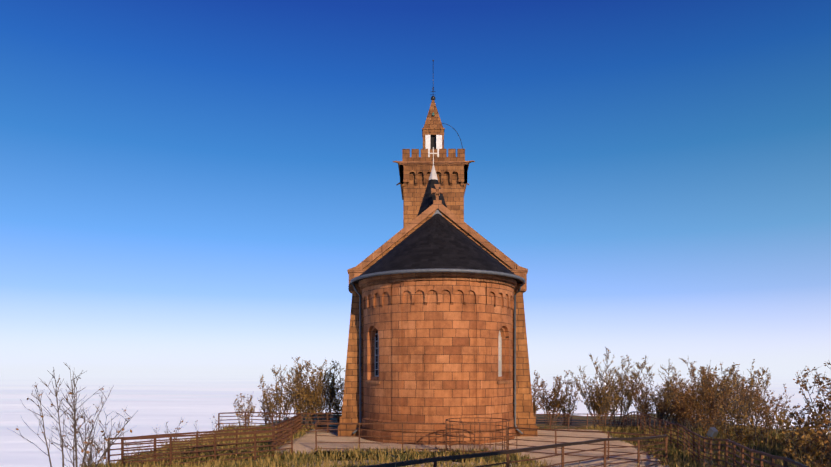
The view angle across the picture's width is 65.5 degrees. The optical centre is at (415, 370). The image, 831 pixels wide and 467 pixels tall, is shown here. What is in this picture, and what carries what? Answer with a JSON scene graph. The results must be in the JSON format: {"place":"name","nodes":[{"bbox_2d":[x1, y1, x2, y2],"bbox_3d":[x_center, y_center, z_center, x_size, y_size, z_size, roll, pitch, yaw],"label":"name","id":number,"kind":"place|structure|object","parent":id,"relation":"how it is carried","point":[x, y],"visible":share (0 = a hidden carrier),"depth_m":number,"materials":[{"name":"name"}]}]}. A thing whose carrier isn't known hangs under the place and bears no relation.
{"place":"outdoors","nodes":[
{"label":"outdoors","id":0,"kind":"place"},
{"bbox_2d":[0,372,830,466],"bbox_3d":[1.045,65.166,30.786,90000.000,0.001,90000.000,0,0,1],"label":"sea","id":1,"kind":"structure","parent":0,"point":[154,400],"depth_m":1409.40,"materials":[{"name":"white liquid"}]},
{"bbox_2d":[0,0,830,371],"label":"sky","id":2,"kind":"structure","parent":0,"point":[186,185],"materials":[{"name":"blue"}]},
{"bbox_2d":[115,413,816,466],"bbox_3d":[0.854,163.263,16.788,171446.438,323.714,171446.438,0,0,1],"label":"terrain","id":3,"kind":"structure","parent":0,"point":[572,423],"depth_m":43.39,"materials":[{"name":"brown soil"}]},
{"bbox_2d":[7,363,135,466],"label":"bare shrub","id":4,"kind":"object","parent":3,"relation":"on","point":[74,425],"visible":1,"depth_m":17.21,"materials":[{"name":"brown plant"}]},
{"bbox_2d":[53,411,123,466],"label":"bare shrub","id":5,"kind":"object","parent":3,"relation":"on","point":[88,460],"visible":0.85,"depth_m":15.86,"materials":[{"name":"brown plant"}]},
{"bbox_2d":[120,414,221,458],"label":"shrubs","id":6,"kind":"object","parent":3,"relation":"on","point":[167,432],"visible":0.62,"depth_m":26.64,"materials":[{"name":"brown plant"}]},
{"bbox_2d":[231,356,344,428],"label":"shrubs","id":7,"kind":"object","parent":3,"relation":"on","point":[314,400],"visible":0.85,"depth_m":35.09,"materials":[{"name":"brown plant"}]},
{"bbox_2d":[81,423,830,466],"bbox_3d":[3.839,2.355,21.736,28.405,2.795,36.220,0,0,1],"label":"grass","id":8,"kind":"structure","parent":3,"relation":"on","point":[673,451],"depth_m":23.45,"materials":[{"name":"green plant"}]},
{"bbox_2d":[107,411,807,466],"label":"railings","id":9,"kind":"object","parent":3,"relation":"on","point":[291,429],"visible":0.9,"depth_m":22.52,"materials":[{"name":"metal"}]},
{"bbox_2d":[706,427,717,440],"bbox_3d":[8.777,1.874,19.092,0.326,0.397,0.234,0,0,-37],"label":"floodlight","id":10,"kind":"object","parent":9,"relation":"on","point":[712,432],"visible":0.96,"depth_m":19.03,"materials":[{"name":"grey"}]},
{"bbox_2d":[389,446,712,466],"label":"dry weeds","id":11,"kind":"object","parent":3,"relation":"on","point":[711,462],"visible":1,"depth_m":10.65,"materials":[{"name":"beige plant"}]},
{"bbox_2d":[531,356,763,426],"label":"shrubs","id":12,"kind":"object","parent":3,"relation":"on","point":[550,405],"visible":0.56,"depth_m":42.26,"materials":[{"name":"brown plant"}]},
{"bbox_2d":[556,347,798,428],"bbox_3d":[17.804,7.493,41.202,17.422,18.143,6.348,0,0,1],"label":"yellow shrubs","id":13,"kind":"object","parent":3,"relation":"on","point":[602,402],"visible":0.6,"depth_m":41.36,"materials":[{"name":"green plant"}]},
{"bbox_2d":[640,361,761,433],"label":"yellow shrubs","id":14,"kind":"object","parent":3,"relation":"on","point":[729,384],"visible":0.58,"depth_m":32.79,"materials":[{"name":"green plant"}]},
{"bbox_2d":[628,367,830,426],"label":"shrubs","id":15,"kind":"object","parent":3,"relation":"on","point":[639,407],"visible":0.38,"depth_m":38.94,"materials":[{"name":"brown plant"}]},
{"bbox_2d":[659,362,830,466],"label":"shrubs","id":16,"kind":"object","parent":3,"relation":"on","point":[684,412],"visible":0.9,"depth_m":26.79,"materials":[{"name":"brown plant"}]},
{"bbox_2d":[712,397,830,466],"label":"yellow shrubs","id":17,"kind":"object","parent":3,"relation":"on","point":[741,433],"visible":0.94,"depth_m":17.77,"materials":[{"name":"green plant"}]},
{"bbox_2d":[273,429,668,466],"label":"paving","id":18,"kind":"structure","parent":0,"point":[306,441],"depth_m":26.24,"materials":[{"name":"beige stone"}]},
{"bbox_2d":[338,60,537,444],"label":"chapel","id":19,"kind":"structure","parent":18,"relation":"on","point":[437,286],"depth_m":28.24,"materials":[{"name":"stone"}]}
]}

